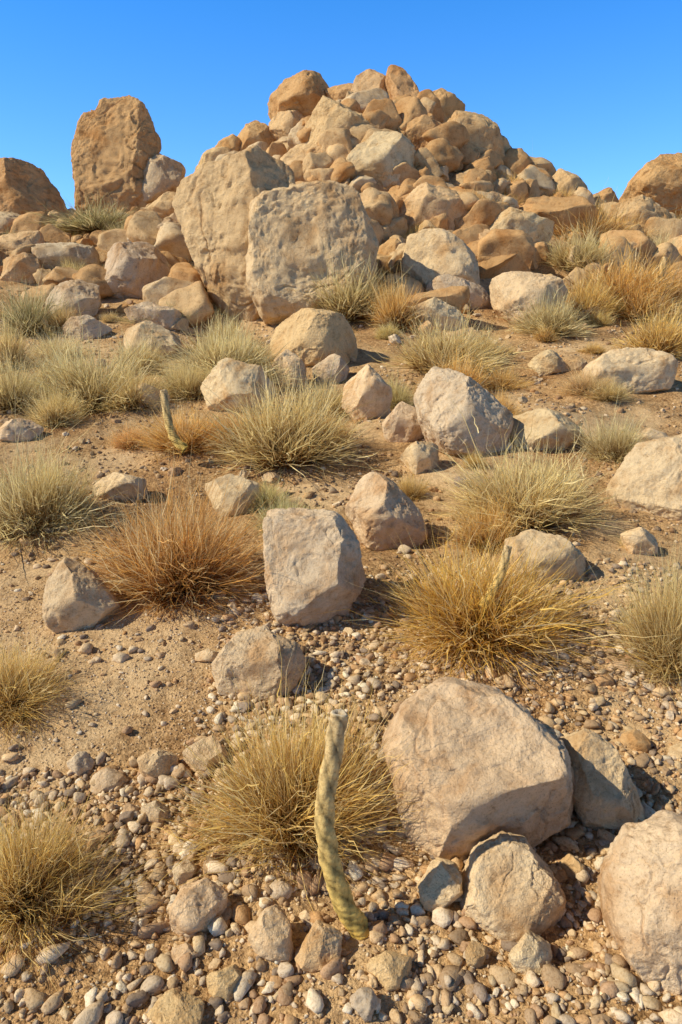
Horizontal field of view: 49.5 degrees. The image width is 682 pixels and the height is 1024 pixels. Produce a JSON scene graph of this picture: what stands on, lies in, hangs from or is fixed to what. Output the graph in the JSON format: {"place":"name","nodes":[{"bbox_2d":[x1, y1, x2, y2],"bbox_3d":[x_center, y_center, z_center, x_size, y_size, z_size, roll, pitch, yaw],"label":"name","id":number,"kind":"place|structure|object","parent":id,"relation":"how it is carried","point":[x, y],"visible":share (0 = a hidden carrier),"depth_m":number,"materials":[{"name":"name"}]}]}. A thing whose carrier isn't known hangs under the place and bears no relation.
{"place":"outdoors","nodes":[
{"label":"outdoors","id":0,"kind":"place"},
{"bbox_2d":[0,171,681,1023],"bbox_3d":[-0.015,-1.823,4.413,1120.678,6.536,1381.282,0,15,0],"label":"desert ground","id":1,"kind":"structure","parent":0,"point":[120,745],"depth_m":2.86,"materials":[{"name":"soil"}]},
{"bbox_2d":[0,290,43,375],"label":"sage grass tussock","id":2,"kind":"object","parent":1,"relation":"on","point":[4,341],"visible":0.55,"depth_m":7.35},
{"bbox_2d":[0,252,43,283],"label":"boulder","id":3,"kind":"object","parent":1,"relation":"on","point":[29,264],"visible":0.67,"depth_m":11.37,"materials":[{"name":"stone"}]},
{"bbox_2d":[0,418,43,441],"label":"boulder","id":4,"kind":"object","parent":1,"relation":"on","point":[9,428],"visible":0.84,"depth_m":5.36,"materials":[{"name":"stone"}]},
{"bbox_2d":[0,230,44,264],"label":"boulder","id":5,"kind":"object","parent":1,"relation":"on","point":[9,243],"visible":0.47,"depth_m":12.24,"materials":[{"name":"stone"}]},
{"bbox_2d":[0,335,61,416],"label":"sage grass tussock","id":6,"kind":"object","parent":1,"relation":"on","point":[8,394],"visible":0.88,"depth_m":5.92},
{"bbox_2d":[0,157,69,217],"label":"boulder","id":7,"kind":"object","parent":1,"relation":"on","point":[24,184],"visible":0.52,"depth_m":14.51,"materials":[{"name":"stone"}]},
{"bbox_2d":[0,265,104,337],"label":"desert shrub","id":8,"kind":"object","parent":1,"relation":"on","point":[29,315],"visible":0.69,"depth_m":9.11,"materials":[{"name":"green plant"}]},
{"bbox_2d":[13,365,93,429],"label":"sage grass tussock","id":9,"kind":"object","parent":1,"relation":"on","point":[58,414],"visible":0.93,"depth_m":5.70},
{"bbox_2d":[4,417,105,535],"bbox_3d":[-1.618,-0.262,4.058,0.629,0.685,0.787,-6,16,-23],"label":"sage grass tussock","id":10,"kind":"object","parent":1,"relation":"on","point":[76,482],"visible":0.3,"depth_m":4.05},
{"bbox_2d":[0,605,115,755],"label":"dry grass tussock","id":11,"kind":"object","parent":1,"relation":"on","point":[18,686],"visible":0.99,"depth_m":2.60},
{"bbox_2d":[31,242,100,270],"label":"boulder","id":12,"kind":"object","parent":1,"relation":"on","point":[48,255],"visible":0.62,"depth_m":11.54,"materials":[{"name":"stone"}]},
{"bbox_2d":[21,320,117,362],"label":"sage grass tussock","id":13,"kind":"object","parent":1,"relation":"on","point":[55,343],"visible":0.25,"depth_m":8.23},
{"bbox_2d":[0,400,142,566],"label":"sage grass tussock","id":14,"kind":"object","parent":1,"relation":"on","point":[11,511],"visible":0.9,"depth_m":3.93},
{"bbox_2d":[45,279,101,315],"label":"boulder","id":15,"kind":"object","parent":1,"relation":"on","point":[87,295],"visible":0.6,"depth_m":9.79,"materials":[{"name":"stone"}]},
{"bbox_2d":[17,183,138,233],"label":"desert shrub","id":16,"kind":"object","parent":1,"relation":"on","point":[89,222],"visible":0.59,"depth_m":13.52,"materials":[{"name":"green plant"}]},
{"bbox_2d":[0,769,159,1010],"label":"dry grass tussock","id":17,"kind":"object","parent":1,"relation":"on","point":[29,866],"visible":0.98,"depth_m":1.86,"materials":[{"name":"plant"}]},
{"bbox_2d":[42,557,119,632],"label":"boulder","id":18,"kind":"object","parent":1,"relation":"on","point":[74,598],"visible":0.89,"depth_m":3.04,"materials":[{"name":"stone"}]},
{"bbox_2d":[61,315,112,339],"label":"boulder","id":19,"kind":"object","parent":1,"relation":"on","point":[91,323],"visible":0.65,"depth_m":9.03,"materials":[{"name":"stone"}]},
{"bbox_2d":[1,282,190,423],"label":"sage grass tussock","id":20,"kind":"object","parent":1,"relation":"on","point":[83,379],"visible":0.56,"depth_m":6.11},
{"bbox_2d":[89,767,124,793],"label":"boulder","id":21,"kind":"object","parent":1,"relation":"on","point":[107,779],"visible":0.91,"depth_m":2.28,"materials":[{"name":"stone"}]},
{"bbox_2d":[71,95,161,214],"bbox_3d":[-5.037,-7.836,16.762,1.977,2.962,1.967,0,15,0],"label":"boulder","id":22,"kind":"object","parent":1,"relation":"on","point":[116,143],"visible":0.72,"depth_m":16.14,"materials":[{"name":"stone"}]},
{"bbox_2d":[92,472,147,500],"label":"boulder","id":23,"kind":"object","parent":1,"relation":"on","point":[116,482],"visible":0.8,"depth_m":4.36,"materials":[{"name":"stone"}]},
{"bbox_2d":[101,415,150,452],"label":"grass tuft","id":24,"kind":"object","parent":1,"relation":"on","point":[121,442],"visible":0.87,"depth_m":5.29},
{"bbox_2d":[80,347,174,414],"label":"sage grass tussock","id":25,"kind":"object","parent":1,"relation":"on","point":[130,405],"visible":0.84,"depth_m":6.05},
{"bbox_2d":[93,310,177,375],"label":"sage grass tussock","id":26,"kind":"object","parent":1,"relation":"on","point":[146,350],"visible":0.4,"depth_m":7.39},
{"bbox_2d":[105,241,170,298],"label":"boulder","id":27,"kind":"object","parent":1,"relation":"on","point":[132,268],"visible":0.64,"depth_m":10.62,"materials":[{"name":"stone"}]},
{"bbox_2d":[124,320,182,357],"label":"boulder","id":28,"kind":"object","parent":1,"relation":"on","point":[146,325],"visible":0.52,"depth_m":8.17,"materials":[{"name":"stone"}]},
{"bbox_2d":[124,301,182,330],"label":"boulder","id":29,"kind":"object","parent":1,"relation":"on","point":[168,319],"visible":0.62,"depth_m":9.44,"materials":[{"name":"stone"}]},
{"bbox_2d":[30,405,281,640],"bbox_3d":[-0.777,-0.066,3.286,1.210,0.876,1.305,-13,20,-40],"label":"dry grass tussock","id":30,"kind":"object","parent":1,"relation":"on","point":[177,564],"visible":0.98,"depth_m":3.26,"materials":[{"name":"plant"}]},
{"bbox_2d":[137,747,177,777],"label":"boulder","id":31,"kind":"object","parent":1,"relation":"on","point":[155,762],"visible":0.76,"depth_m":2.29,"materials":[{"name":"stone"}]},
{"bbox_2d":[141,153,185,202],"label":"boulder","id":32,"kind":"object","parent":1,"relation":"on","point":[162,174],"visible":0.53,"depth_m":16.18,"materials":[{"name":"stone"}]},
{"bbox_2d":[105,390,239,461],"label":"dry grass tussock","id":33,"kind":"object","parent":1,"relation":"on","point":[159,439],"visible":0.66,"depth_m":5.16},
{"bbox_2d":[147,988,203,1023],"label":"boulder","id":34,"kind":"object","parent":1,"relation":"on","point":[173,1006],"visible":0.98,"depth_m":1.62,"materials":[{"name":"stone"}]},
{"bbox_2d":[147,346,218,403],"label":"sage grass tussock","id":35,"kind":"object","parent":1,"relation":"on","point":[190,384],"visible":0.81,"depth_m":6.39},
{"bbox_2d":[169,877,227,936],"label":"boulder","id":36,"kind":"object","parent":1,"relation":"on","point":[198,906],"visible":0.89,"depth_m":1.81,"materials":[{"name":"stone"}]},
{"bbox_2d":[182,735,227,771],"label":"boulder","id":37,"kind":"object","parent":1,"relation":"on","point":[191,761],"visible":0.77,"depth_m":2.33,"materials":[{"name":"stone"}]},
{"bbox_2d":[133,299,306,383],"bbox_3d":[-1.146,-1.681,6.965,1.705,0.910,1.822,5,16,16],"label":"sage grass tussock","id":38,"kind":"object","parent":1,"relation":"on","point":[216,357],"visible":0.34,"depth_m":6.93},
{"bbox_2d":[206,964,241,1000],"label":"boulder","id":39,"kind":"object","parent":1,"relation":"on","point":[222,983],"visible":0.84,"depth_m":1.68,"materials":[{"name":"stone"}]},
{"bbox_2d":[205,473,259,516],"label":"boulder","id":40,"kind":"object","parent":1,"relation":"on","point":[223,481],"visible":0.77,"depth_m":4.32,"materials":[{"name":"stone"}]},
{"bbox_2d":[172,145,295,321],"bbox_3d":[-1.471,-3.811,10.482,1.775,2.460,1.811,0,15,0],"label":"boulder","id":41,"kind":"object","parent":1,"relation":"on","point":[211,201],"visible":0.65,"depth_m":9.94,"materials":[{"name":"stone"}]},
{"bbox_2d":[200,357,275,411],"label":"boulder","id":42,"kind":"object","parent":1,"relation":"on","point":[224,374],"visible":0.66,"depth_m":6.04,"materials":[{"name":"stone"}]},
{"bbox_2d":[237,120,274,150],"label":"boulder","id":43,"kind":"object","parent":1,"relation":"on","point":[253,132],"visible":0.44,"depth_m":16.23,"materials":[{"name":"stone"}]},
{"bbox_2d":[211,625,305,698],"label":"boulder","id":44,"kind":"object","parent":1,"relation":"on","point":[249,653],"visible":0.91,"depth_m":2.65,"materials":[{"name":"stone"}]},
{"bbox_2d":[248,904,293,962],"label":"boulder","id":45,"kind":"object","parent":1,"relation":"on","point":[270,936],"visible":0.86,"depth_m":1.74,"materials":[{"name":"stone"}]},
{"bbox_2d":[172,349,387,479],"bbox_3d":[-0.363,-0.736,5.059,1.476,0.853,1.740,3,15,9],"label":"sage grass tussock","id":46,"kind":"object","parent":1,"relation":"on","point":[299,439],"visible":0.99,"depth_m":5.01,"materials":[{"name":"plant"}]},
{"bbox_2d":[130,626,430,919],"bbox_3d":[-0.147,0.645,2.089,1.014,0.578,0.846,-9,18,-31],"label":"dry grass tussock","id":47,"kind":"object","parent":1,"relation":"on","point":[276,802],"visible":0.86,"depth_m":2.06,"materials":[{"name":"plant"}]},
{"bbox_2d":[268,110,303,140],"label":"boulder","id":48,"kind":"object","parent":1,"relation":"on","point":[282,124],"visible":0.54,"depth_m":16.22,"materials":[{"name":"stone"}]},
{"bbox_2d":[267,70,328,119],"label":"boulder","id":49,"kind":"object","parent":48,"relation":"on","point":[303,92],"visible":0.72,"depth_m":16.29,"materials":[{"name":"stone"}]},
{"bbox_2d":[266,349,306,388],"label":"boulder","id":50,"kind":"object","parent":1,"relation":"on","point":[287,357],"visible":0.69,"depth_m":7.12,"materials":[{"name":"stone"}]},
{"bbox_2d":[245,180,378,324],"bbox_3d":[-0.393,-3.424,9.954,1.796,1.915,1.652,0,15,0],"label":"boulder","id":51,"kind":"object","parent":1,"relation":"on","point":[293,229],"visible":0.81,"depth_m":9.46,"materials":[{"name":"stone"}]},
{"bbox_2d":[278,370,348,419],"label":"sage grass tussock","id":52,"kind":"object","parent":1,"relation":"on","point":[338,400],"visible":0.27,"depth_m":6.31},
{"bbox_2d":[262,507,365,626],"bbox_3d":[-0.112,0.256,3.188,0.446,0.525,0.453,0,15,0],"label":"boulder","id":53,"kind":"object","parent":1,"relation":"on","point":[312,558],"visible":0.96,"depth_m":3.06,"materials":[{"name":"stone"}]},
{"bbox_2d":[270,308,357,366],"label":"boulder","id":54,"kind":"object","parent":1,"relation":"on","point":[316,332],"visible":0.76,"depth_m":7.71,"materials":[{"name":"stone"}]},
{"bbox_2d":[294,920,342,972],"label":"boulder","id":55,"kind":"object","parent":1,"relation":"on","point":[319,947],"visible":0.84,"depth_m":1.74,"materials":[{"name":"stone"}]},
{"bbox_2d":[312,354,349,383],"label":"boulder","id":56,"kind":"object","parent":1,"relation":"on","point":[326,363],"visible":0.79,"depth_m":7.34,"materials":[{"name":"stone"}]},
{"bbox_2d":[302,95,369,144],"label":"boulder","id":57,"kind":"object","parent":1,"relation":"on","point":[328,113],"visible":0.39,"depth_m":13.26,"materials":[{"name":"stone"}]},
{"bbox_2d":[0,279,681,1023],"bbox_3d":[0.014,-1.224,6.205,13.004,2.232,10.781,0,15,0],"label":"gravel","id":58,"kind":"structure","parent":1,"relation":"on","point":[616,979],"depth_m":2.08,"materials":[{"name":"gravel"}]},
{"bbox_2d":[0,88,681,330],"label":"rock rubble","id":59,"kind":"object","parent":1,"relation":"on","point":[449,147],"visible":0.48,"depth_m":12.40,"materials":[{"name":"stone"}]},
{"bbox_2d":[281,243,401,321],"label":"sage grass tussock","id":60,"kind":"object","parent":1,"relation":"on","point":[345,304],"visible":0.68,"depth_m":9.34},
{"bbox_2d":[314,709,369,939],"bbox_3d":[0.006,0.763,1.768,0.139,0.596,0.090,12,19,37],"label":"dead cactus stem","id":61,"kind":"object","parent":1,"relation":"on","point":[352,918],"visible":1,"depth_m":1.76,"materials":[{"name":"plant"}]},
{"bbox_2d":[341,364,392,419],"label":"boulder","id":62,"kind":"object","parent":1,"relation":"on","point":[370,384],"visible":0.87,"depth_m":6.04,"materials":[{"name":"stone"}]},
{"bbox_2d":[346,131,415,189],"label":"boulder","id":63,"kind":"object","parent":1,"relation":"on","point":[379,155],"visible":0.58,"depth_m":12.64,"materials":[{"name":"stone"}]},
{"bbox_2d":[345,472,427,550],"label":"boulder","id":64,"kind":"object","parent":1,"relation":"on","point":[376,503],"visible":0.9,"depth_m":3.87,"materials":[{"name":"stone"}]},
{"bbox_2d":[366,950,411,990],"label":"boulder","id":65,"kind":"object","parent":1,"relation":"on","point":[389,970],"visible":0.91,"depth_m":1.70,"materials":[{"name":"stone"}]},
{"bbox_2d":[352,248,433,329],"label":"dry grass tussock","id":66,"kind":"object","parent":1,"relation":"on","point":[388,306],"visible":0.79,"depth_m":9.08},
{"bbox_2d":[385,64,418,100],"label":"boulder","id":67,"kind":"object","parent":1,"relation":"on","point":[399,81],"visible":0.41,"depth_m":14.95,"materials":[{"name":"stone"}]},
{"bbox_2d":[382,401,423,442],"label":"boulder","id":68,"kind":"object","parent":1,"relation":"on","point":[400,423],"visible":0.73,"depth_m":5.55,"materials":[{"name":"stone"}]},
{"bbox_2d":[400,441,438,474],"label":"boulder","id":69,"kind":"object","parent":1,"relation":"on","point":[423,456],"visible":0.88,"depth_m":4.92,"materials":[{"name":"stone"}]},
{"bbox_2d":[406,114,436,150],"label":"boulder","id":70,"kind":"object","parent":1,"relation":"on","point":[417,128],"visible":0.4,"depth_m":13.43,"materials":[{"name":"stone"}]},
{"bbox_2d":[399,182,466,232],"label":"boulder","id":71,"kind":"object","parent":1,"relation":"on","point":[421,200],"visible":0.56,"depth_m":11.86,"materials":[{"name":"stone"}]},
{"bbox_2d":[400,228,479,291],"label":"boulder","id":72,"kind":"object","parent":1,"relation":"on","point":[428,253],"visible":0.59,"depth_m":10.17,"materials":[{"name":"stone"}]},
{"bbox_2d":[417,857,462,912],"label":"boulder","id":73,"kind":"object","parent":1,"relation":"on","point":[439,883],"visible":0.93,"depth_m":1.89,"materials":[{"name":"stone"}]},
{"bbox_2d":[411,297,468,330],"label":"boulder","id":74,"kind":"object","parent":1,"relation":"on","point":[435,305],"visible":0.63,"depth_m":9.06,"materials":[{"name":"stone"}]},
{"bbox_2d":[359,295,545,379],"bbox_3d":[1.113,-1.897,7.617,1.898,0.940,1.776,1,15,2],"label":"sage grass tussock","id":75,"kind":"object","parent":1,"relation":"on","point":[422,354],"visible":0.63,"depth_m":7.50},
{"bbox_2d":[408,334,497,390],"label":"dry grass tussock","id":76,"kind":"object","parent":1,"relation":"on","point":[466,370],"visible":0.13,"depth_m":6.93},
{"bbox_2d":[426,274,490,308],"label":"boulder","id":77,"kind":"object","parent":1,"relation":"on","point":[479,297],"visible":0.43,"depth_m":9.88,"materials":[{"name":"stone"}]},
{"bbox_2d":[413,366,513,456],"bbox_3d":[0.890,-0.672,5.351,0.722,0.738,0.684,0,15,0],"label":"boulder","id":78,"kind":"object","parent":1,"relation":"on","point":[441,421],"visible":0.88,"depth_m":5.12,"materials":[{"name":"stone"}]},
{"bbox_2d":[447,110,504,157],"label":"boulder","id":79,"kind":"object","parent":1,"relation":"on","point":[484,132],"visible":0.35,"depth_m":13.80,"materials":[{"name":"stone"}]},
{"bbox_2d":[382,677,575,859],"bbox_3d":[0.408,0.771,2.179,0.575,0.512,0.490,0,15,0],"label":"boulder","id":80,"kind":"object","parent":1,"relation":"on","point":[484,761],"visible":0.85,"depth_m":2.03,"materials":[{"name":"stone"}]},
{"bbox_2d":[426,481,554,555],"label":"dry grass tussock","id":81,"kind":"object","parent":1,"relation":"on","point":[466,534],"visible":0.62,"depth_m":3.81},
{"bbox_2d":[314,488,680,692],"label":"dry grass tussock","id":82,"kind":"object","parent":1,"relation":"on","point":[456,615],"visible":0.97,"depth_m":2.91,"materials":[{"name":"plant"}]},
{"bbox_2d":[476,356,536,392],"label":"grass tuft","id":83,"kind":"object","parent":1,"relation":"on","point":[507,383],"visible":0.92,"depth_m":7.10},
{"bbox_2d":[460,831,565,941],"bbox_3d":[0.437,0.978,1.905,0.261,0.268,0.240,0,15,0],"label":"boulder","id":84,"kind":"object","parent":1,"relation":"on","point":[512,889],"visible":0.88,"depth_m":1.84,"materials":[{"name":"stone"}]},
{"bbox_2d":[490,207,554,245],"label":"boulder","id":85,"kind":"object","parent":1,"relation":"on","point":[534,225],"visible":0.41,"depth_m":11.63,"materials":[{"name":"stone"}]},
{"bbox_2d":[489,271,567,325],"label":"boulder","id":86,"kind":"object","parent":1,"relation":"on","point":[511,288],"visible":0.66,"depth_m":9.35,"materials":[{"name":"stone"}]},
{"bbox_2d":[508,930,551,975],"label":"boulder","id":87,"kind":"object","parent":1,"relation":"on","point":[531,950],"visible":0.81,"depth_m":1.73,"materials":[{"name":"stone"}]},
{"bbox_2d":[422,401,638,540],"bbox_3d":[0.994,-0.270,4.014,1.151,0.706,1.331,-5,16,-18],"label":"sage grass tussock","id":88,"kind":"object","parent":1,"relation":"on","point":[531,501],"visible":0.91,"depth_m":3.96,"materials":[{"name":"plant"}]},
{"bbox_2d":[504,529,585,584],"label":"boulder","id":89,"kind":"object","parent":1,"relation":"on","point":[553,543],"visible":0.59,"depth_m":3.35,"materials":[{"name":"stone"}]},
{"bbox_2d":[489,267,600,336],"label":"sage grass tussock","id":90,"kind":"object","parent":1,"relation":"on","point":[564,325],"visible":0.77,"depth_m":8.90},
{"bbox_2d":[509,408,583,449],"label":"boulder","id":91,"kind":"object","parent":1,"relation":"on","point":[542,421],"visible":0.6,"depth_m":5.24,"materials":[{"name":"stone"}]},
{"bbox_2d":[527,349,568,374],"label":"boulder","id":92,"kind":"object","parent":1,"relation":"on","point":[550,362],"visible":0.86,"depth_m":7.47,"materials":[{"name":"stone"}]},
{"bbox_2d":[532,209,628,271],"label":"sage grass tussock","id":93,"kind":"object","parent":1,"relation":"on","point":[560,257],"visible":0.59,"depth_m":11.27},
{"bbox_2d":[549,353,624,398],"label":"grass tuft","id":94,"kind":"object","parent":1,"relation":"on","point":[576,388],"visible":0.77,"depth_m":6.62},
{"bbox_2d":[558,728,644,831],"bbox_3d":[0.774,0.811,2.219,0.248,0.321,0.256,0,15,0],"label":"boulder","id":95,"kind":"object","parent":1,"relation":"on","point":[606,795],"visible":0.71,"depth_m":2.14,"materials":[{"name":"stone"}]},
{"bbox_2d":[550,188,654,244],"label":"dry grass tussock","id":96,"kind":"object","parent":1,"relation":"on","point":[604,219],"visible":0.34,"depth_m":12.37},
{"bbox_2d":[565,251,642,323],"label":"dry grass tussock","id":97,"kind":"object","parent":1,"relation":"on","point":[592,297],"visible":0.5,"depth_m":9.72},
{"bbox_2d":[576,373,638,402],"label":"sage grass tussock","id":98,"kind":"object","parent":1,"relation":"on","point":[611,393],"visible":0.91,"depth_m":6.48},
{"bbox_2d":[566,382,663,471],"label":"sage grass tussock","id":99,"kind":"object","parent":1,"relation":"on","point":[609,446],"visible":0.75,"depth_m":5.03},
{"bbox_2d":[551,221,681,308],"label":"dry grass tussock","id":100,"kind":"object","parent":1,"relation":"on","point":[637,277],"visible":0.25,"depth_m":10.04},
{"bbox_2d":[571,509,681,701],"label":"sage grass tussock","id":101,"kind":"object","parent":1,"relation":"on","point":[665,651],"visible":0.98,"depth_m":2.79,"materials":[{"name":"plant"}]},
{"bbox_2d":[582,347,677,393],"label":"boulder","id":102,"kind":"object","parent":1,"relation":"on","point":[648,370],"visible":0.68,"depth_m":6.70,"materials":[{"name":"stone"}]},
{"bbox_2d":[620,527,657,554],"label":"boulder","id":103,"kind":"object","parent":1,"relation":"on","point":[631,539],"visible":0.83,"depth_m":3.68,"materials":[{"name":"stone"}]},
{"bbox_2d":[597,810,681,995],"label":"boulder","id":104,"kind":"object","parent":1,"relation":"on","point":[639,881],"visible":0.91,"depth_m":1.70,"materials":[{"name":"stone"}]},
{"bbox_2d":[608,194,672,229],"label":"boulder","id":105,"kind":"object","parent":1,"relation":"on","point":[649,205],"visible":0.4,"depth_m":13.12,"materials":[{"name":"stone"}]},
{"bbox_2d":[605,273,681,358],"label":"dry grass tussock","id":106,"kind":"object","parent":1,"relation":"on","point":[661,337],"visible":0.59,"depth_m":8.10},
{"bbox_2d":[606,433,681,521],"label":"boulder","id":107,"kind":"object","parent":1,"relation":"on","point":[648,474],"visible":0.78,"depth_m":4.23,"materials":[{"name":"stone"}]},
{"bbox_2d":[608,243,681,322],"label":"dry grass tussock","id":108,"kind":"object","parent":1,"relation":"on","point":[628,313],"visible":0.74,"depth_m":9.87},
{"bbox_2d":[619,152,681,218],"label":"boulder","id":109,"kind":"object","parent":1,"relation":"on","point":[658,179],"visible":0.68,"depth_m":16.17,"materials":[{"name":"stone"}]},
{"bbox_2d":[0,0,681,208],"label":"sky","id":110,"kind":"structure","parent":0,"point":[592,89],"materials":[{"name":"blue"}]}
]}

